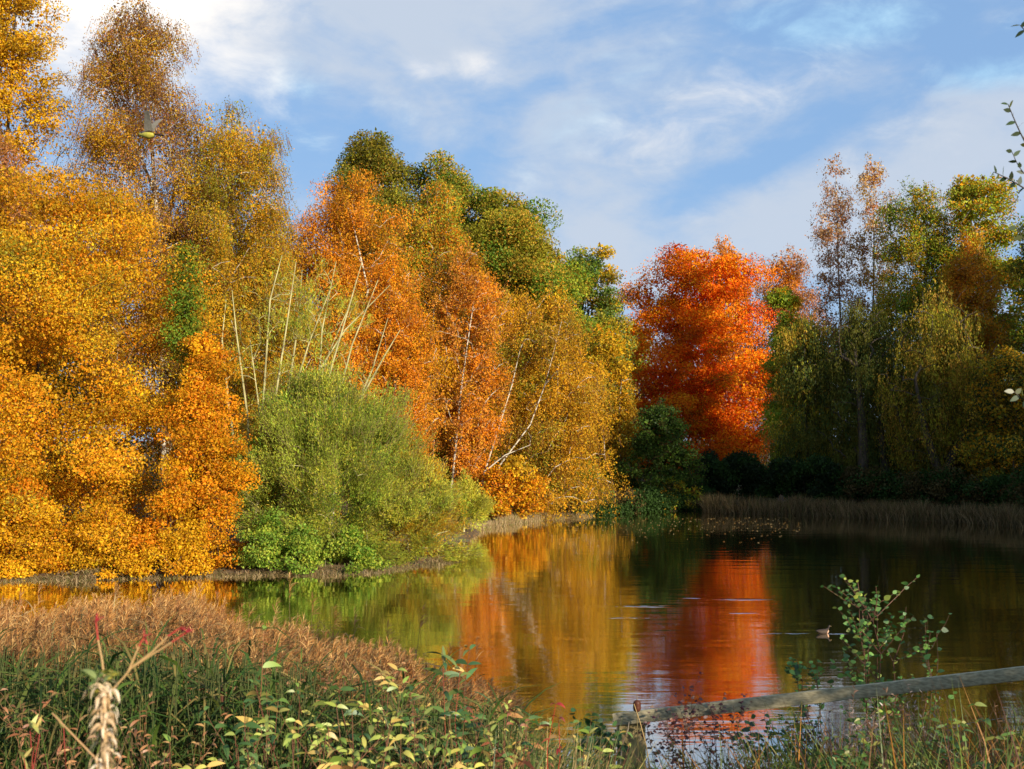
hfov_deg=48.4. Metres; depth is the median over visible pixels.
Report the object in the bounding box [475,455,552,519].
golden bush
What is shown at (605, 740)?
ivy
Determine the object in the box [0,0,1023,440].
sky
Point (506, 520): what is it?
pale reeds
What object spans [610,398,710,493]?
dark bush
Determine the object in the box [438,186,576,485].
oak tree
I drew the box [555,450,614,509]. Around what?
green bush
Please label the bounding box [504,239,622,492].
oak tree
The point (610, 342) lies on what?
yellow tree
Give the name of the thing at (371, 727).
dogwood bush
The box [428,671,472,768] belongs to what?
willowherb
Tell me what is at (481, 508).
willow bush
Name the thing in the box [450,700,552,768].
bank weed
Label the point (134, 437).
woodland tree
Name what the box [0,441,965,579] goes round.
ground
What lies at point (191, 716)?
dry herb
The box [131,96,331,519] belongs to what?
birch tree
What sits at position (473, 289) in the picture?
orange birch tree
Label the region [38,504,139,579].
golden bush
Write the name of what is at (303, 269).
ochre tree
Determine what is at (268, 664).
dogwood shoot
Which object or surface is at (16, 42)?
golden tree
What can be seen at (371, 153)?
oak tree
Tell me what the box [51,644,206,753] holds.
dry herb
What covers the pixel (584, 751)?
bank weed
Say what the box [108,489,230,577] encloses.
golden bush
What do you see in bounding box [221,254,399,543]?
coppiced tree
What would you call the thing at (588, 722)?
ivy
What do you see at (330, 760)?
bank weed
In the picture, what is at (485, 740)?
dogwood bush
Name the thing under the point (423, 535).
willow bush
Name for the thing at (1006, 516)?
reeds
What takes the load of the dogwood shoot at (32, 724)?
on the ground at (239, 569)
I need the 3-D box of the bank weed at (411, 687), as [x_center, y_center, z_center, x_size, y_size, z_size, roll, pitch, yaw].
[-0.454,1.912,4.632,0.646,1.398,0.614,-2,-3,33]
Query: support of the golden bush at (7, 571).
on the ground at (239, 569)
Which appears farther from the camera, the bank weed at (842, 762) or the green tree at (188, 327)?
the green tree at (188, 327)
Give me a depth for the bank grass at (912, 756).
6.20 m
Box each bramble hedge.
[566,480,719,516]
[829,463,1023,512]
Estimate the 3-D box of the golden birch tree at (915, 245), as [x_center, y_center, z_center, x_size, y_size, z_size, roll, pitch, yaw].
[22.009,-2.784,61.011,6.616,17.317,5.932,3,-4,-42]
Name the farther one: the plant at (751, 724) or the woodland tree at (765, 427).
the woodland tree at (765, 427)
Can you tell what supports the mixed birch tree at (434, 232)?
on the ground at (239, 569)
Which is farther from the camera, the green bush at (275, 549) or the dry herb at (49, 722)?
the green bush at (275, 549)
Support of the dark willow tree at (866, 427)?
on the ground at (239, 569)
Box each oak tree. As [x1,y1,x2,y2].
[320,127,417,385]
[385,148,498,441]
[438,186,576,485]
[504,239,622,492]
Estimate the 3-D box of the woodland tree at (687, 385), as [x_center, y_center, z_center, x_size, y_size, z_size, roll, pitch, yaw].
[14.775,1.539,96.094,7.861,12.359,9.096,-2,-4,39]
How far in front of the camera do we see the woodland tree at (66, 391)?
47.83 m
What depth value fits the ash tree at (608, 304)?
67.61 m
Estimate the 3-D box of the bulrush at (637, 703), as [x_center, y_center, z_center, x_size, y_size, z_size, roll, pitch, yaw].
[0.911,2.799,8.274,0.053,1.138,0.053,1,-3,-22]
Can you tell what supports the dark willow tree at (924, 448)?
on the ground at (239, 569)
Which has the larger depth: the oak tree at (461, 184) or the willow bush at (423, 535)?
the oak tree at (461, 184)
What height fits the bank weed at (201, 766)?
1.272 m
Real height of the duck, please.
0.162 m
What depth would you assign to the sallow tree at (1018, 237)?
4.45 m
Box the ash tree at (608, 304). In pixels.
[563,242,639,487]
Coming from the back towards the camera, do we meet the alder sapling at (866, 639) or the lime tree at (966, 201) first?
the lime tree at (966, 201)
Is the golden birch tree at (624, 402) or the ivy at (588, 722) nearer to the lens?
the ivy at (588, 722)
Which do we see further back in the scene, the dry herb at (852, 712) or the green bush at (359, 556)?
the green bush at (359, 556)
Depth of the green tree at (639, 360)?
91.25 m
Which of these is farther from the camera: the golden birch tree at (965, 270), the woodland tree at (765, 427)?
the woodland tree at (765, 427)
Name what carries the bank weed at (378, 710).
on the ground at (239, 569)
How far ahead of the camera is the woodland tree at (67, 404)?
59.42 m
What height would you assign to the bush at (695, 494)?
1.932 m
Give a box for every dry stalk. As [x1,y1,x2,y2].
[52,713,97,768]
[619,723,628,768]
[634,704,649,766]
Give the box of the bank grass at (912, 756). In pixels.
[545,676,1023,768]
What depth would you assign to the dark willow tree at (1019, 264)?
53.44 m
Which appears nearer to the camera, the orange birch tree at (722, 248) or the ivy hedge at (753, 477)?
the ivy hedge at (753, 477)
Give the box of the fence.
[612,666,1023,768]
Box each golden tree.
[0,0,82,299]
[0,161,237,573]
[140,328,262,571]
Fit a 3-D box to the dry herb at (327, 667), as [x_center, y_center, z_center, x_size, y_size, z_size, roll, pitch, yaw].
[-1.177,2.193,6.345,0.595,1.417,0.684,0,-3,0]
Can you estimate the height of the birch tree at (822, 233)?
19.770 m
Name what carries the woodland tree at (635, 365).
on the ground at (239, 569)
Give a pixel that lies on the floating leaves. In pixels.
(689, 521)
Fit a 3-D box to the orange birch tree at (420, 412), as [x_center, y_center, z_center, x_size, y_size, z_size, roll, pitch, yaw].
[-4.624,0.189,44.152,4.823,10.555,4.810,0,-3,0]
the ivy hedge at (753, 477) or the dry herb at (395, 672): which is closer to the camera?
the dry herb at (395, 672)
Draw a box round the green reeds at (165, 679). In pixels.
[0,617,635,768]
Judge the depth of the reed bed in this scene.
10.48 m
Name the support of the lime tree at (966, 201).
on the ground at (239, 569)
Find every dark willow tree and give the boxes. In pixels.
[759,311,853,498]
[801,299,916,505]
[856,276,1003,481]
[951,344,1023,500]
[992,215,1023,466]
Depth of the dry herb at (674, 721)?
8.46 m
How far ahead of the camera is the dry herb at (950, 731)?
6.78 m
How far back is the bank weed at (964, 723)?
5.52 m
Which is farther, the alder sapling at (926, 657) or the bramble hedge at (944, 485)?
the bramble hedge at (944, 485)
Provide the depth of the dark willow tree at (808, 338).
59.48 m
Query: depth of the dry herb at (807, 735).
9.06 m
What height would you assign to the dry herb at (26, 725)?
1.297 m
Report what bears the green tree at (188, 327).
on the ground at (239, 569)
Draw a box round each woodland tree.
[0,309,143,480]
[1,218,114,499]
[109,237,301,494]
[575,281,652,437]
[662,346,727,453]
[754,347,774,463]
[780,315,886,453]
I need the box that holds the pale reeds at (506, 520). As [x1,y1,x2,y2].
[451,511,595,529]
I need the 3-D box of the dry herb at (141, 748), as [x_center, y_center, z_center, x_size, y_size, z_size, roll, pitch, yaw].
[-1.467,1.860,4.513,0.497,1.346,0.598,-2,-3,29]
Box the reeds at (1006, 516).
[692,491,1023,527]
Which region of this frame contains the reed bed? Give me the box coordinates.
[0,571,545,737]
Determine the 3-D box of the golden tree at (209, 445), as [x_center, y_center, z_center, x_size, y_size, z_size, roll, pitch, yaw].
[-8.348,1.757,30.454,3.359,6.637,3.146,0,-3,0]
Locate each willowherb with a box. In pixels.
[327,652,370,766]
[421,644,488,763]
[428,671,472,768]
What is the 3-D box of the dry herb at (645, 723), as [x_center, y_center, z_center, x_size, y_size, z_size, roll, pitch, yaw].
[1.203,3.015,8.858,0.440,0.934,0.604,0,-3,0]
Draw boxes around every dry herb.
[0,664,83,767]
[0,687,94,768]
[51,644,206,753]
[56,691,232,768]
[134,673,237,768]
[249,649,357,766]
[331,662,416,762]
[636,711,693,768]
[648,672,725,768]
[680,693,751,768]
[781,703,830,768]
[841,685,893,766]
[867,687,926,768]
[888,679,941,768]
[927,706,968,764]
[993,700,1023,768]
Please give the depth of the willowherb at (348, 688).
4.94 m
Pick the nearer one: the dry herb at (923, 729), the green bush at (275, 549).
the dry herb at (923, 729)
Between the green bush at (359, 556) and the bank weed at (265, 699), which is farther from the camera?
the green bush at (359, 556)
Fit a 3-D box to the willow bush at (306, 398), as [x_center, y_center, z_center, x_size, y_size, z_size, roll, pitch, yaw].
[-5.260,2.349,32.399,6.802,6.536,7.026,0,-3,0]
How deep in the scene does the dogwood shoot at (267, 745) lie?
4.34 m
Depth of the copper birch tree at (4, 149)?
36.15 m
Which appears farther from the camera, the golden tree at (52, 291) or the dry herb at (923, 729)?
the golden tree at (52, 291)
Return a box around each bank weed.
[162,734,225,768]
[199,699,276,768]
[221,667,341,768]
[283,733,367,768]
[295,645,467,768]
[371,669,490,768]
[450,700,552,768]
[456,708,537,768]
[565,713,632,768]
[758,702,816,768]
[787,735,868,768]
[830,710,906,768]
[907,716,987,768]
[937,702,1022,768]
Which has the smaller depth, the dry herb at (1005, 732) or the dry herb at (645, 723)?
the dry herb at (1005, 732)
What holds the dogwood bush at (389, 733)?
on the ground at (239, 569)
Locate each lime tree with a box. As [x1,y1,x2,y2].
[754,286,818,465]
[907,172,1023,465]
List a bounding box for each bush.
[0,473,71,579]
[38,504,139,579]
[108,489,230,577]
[219,353,441,569]
[231,506,354,574]
[266,691,473,768]
[307,686,513,768]
[320,523,393,573]
[343,441,487,565]
[354,706,561,768]
[442,467,498,531]
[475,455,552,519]
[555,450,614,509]
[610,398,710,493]
[638,475,704,509]
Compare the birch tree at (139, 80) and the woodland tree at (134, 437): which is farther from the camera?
the woodland tree at (134, 437)
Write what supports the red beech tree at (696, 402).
on the ground at (239, 569)
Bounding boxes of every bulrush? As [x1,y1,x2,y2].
[220,680,222,736]
[633,700,640,762]
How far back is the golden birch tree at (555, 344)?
50.89 m
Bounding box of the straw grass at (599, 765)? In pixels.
[306,700,695,768]
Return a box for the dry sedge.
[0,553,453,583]
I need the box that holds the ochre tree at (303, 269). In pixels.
[211,205,348,525]
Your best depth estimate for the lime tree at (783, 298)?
65.81 m
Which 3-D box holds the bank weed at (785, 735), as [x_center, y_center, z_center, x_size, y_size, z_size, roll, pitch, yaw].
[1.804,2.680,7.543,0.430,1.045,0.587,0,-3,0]
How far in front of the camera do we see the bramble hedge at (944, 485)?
51.65 m
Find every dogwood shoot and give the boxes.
[18,714,67,768]
[206,719,276,768]
[235,625,281,768]
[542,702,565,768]
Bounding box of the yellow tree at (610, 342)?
[571,308,641,482]
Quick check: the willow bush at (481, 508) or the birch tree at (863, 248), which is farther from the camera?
the birch tree at (863, 248)
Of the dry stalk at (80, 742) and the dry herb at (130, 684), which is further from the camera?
the dry herb at (130, 684)
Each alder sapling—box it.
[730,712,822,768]
[784,653,848,761]
[821,574,929,754]
[898,613,963,747]
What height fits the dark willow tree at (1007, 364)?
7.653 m
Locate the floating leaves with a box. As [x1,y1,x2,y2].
[561,517,799,545]
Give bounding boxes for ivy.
[545,735,655,768]
[567,708,629,768]
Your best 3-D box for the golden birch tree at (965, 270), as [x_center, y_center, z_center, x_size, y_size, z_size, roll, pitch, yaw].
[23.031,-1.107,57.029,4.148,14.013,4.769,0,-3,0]
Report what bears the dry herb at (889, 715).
on the ground at (239, 569)
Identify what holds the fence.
on the ground at (239, 569)
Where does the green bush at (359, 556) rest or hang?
on the ground at (239, 569)
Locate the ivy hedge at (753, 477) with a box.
[695,448,838,504]
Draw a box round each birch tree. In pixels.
[0,126,57,407]
[25,0,238,523]
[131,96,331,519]
[258,163,427,522]
[343,253,452,497]
[376,171,495,484]
[420,236,525,516]
[468,280,633,520]
[597,365,643,495]
[696,233,759,435]
[741,243,833,443]
[805,152,861,446]
[839,153,898,434]
[864,175,979,475]
[932,224,1015,480]
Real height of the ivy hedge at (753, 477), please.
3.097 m
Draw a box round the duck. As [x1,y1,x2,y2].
[815,625,829,633]
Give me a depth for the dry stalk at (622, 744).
8.38 m
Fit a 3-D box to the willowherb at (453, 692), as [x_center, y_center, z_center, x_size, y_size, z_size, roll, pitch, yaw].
[-0.265,2.007,5.321,0.336,1.560,0.218,0,-3,0]
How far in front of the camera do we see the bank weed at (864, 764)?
6.28 m
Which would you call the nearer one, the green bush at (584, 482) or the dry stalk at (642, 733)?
the dry stalk at (642, 733)
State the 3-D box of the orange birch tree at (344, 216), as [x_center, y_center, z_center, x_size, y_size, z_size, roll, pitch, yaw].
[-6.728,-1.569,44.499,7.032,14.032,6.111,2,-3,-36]
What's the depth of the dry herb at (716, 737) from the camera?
8.65 m
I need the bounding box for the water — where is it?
[0,509,1023,768]
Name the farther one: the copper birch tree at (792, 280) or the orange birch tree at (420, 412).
the copper birch tree at (792, 280)
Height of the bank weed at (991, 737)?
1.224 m
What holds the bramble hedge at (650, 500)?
on the ground at (239, 569)
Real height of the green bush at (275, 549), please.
1.862 m
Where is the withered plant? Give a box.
[77,614,195,768]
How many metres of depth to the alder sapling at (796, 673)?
10.37 m
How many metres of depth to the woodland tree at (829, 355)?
75.81 m
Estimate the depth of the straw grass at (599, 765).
5.27 m
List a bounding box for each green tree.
[153,239,215,479]
[621,322,661,463]
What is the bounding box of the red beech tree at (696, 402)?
[615,242,782,473]
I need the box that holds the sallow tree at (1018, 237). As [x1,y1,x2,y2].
[990,22,1023,407]
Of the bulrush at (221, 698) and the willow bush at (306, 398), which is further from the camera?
the willow bush at (306, 398)
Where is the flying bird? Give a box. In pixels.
[138,111,164,138]
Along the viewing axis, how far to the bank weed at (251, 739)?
3.96 m
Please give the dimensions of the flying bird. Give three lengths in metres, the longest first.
0.229 x 0.169 x 0.137 m
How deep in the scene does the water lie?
23.81 m
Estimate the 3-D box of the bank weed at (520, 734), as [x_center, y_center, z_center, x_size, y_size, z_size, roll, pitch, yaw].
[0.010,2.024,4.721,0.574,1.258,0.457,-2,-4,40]

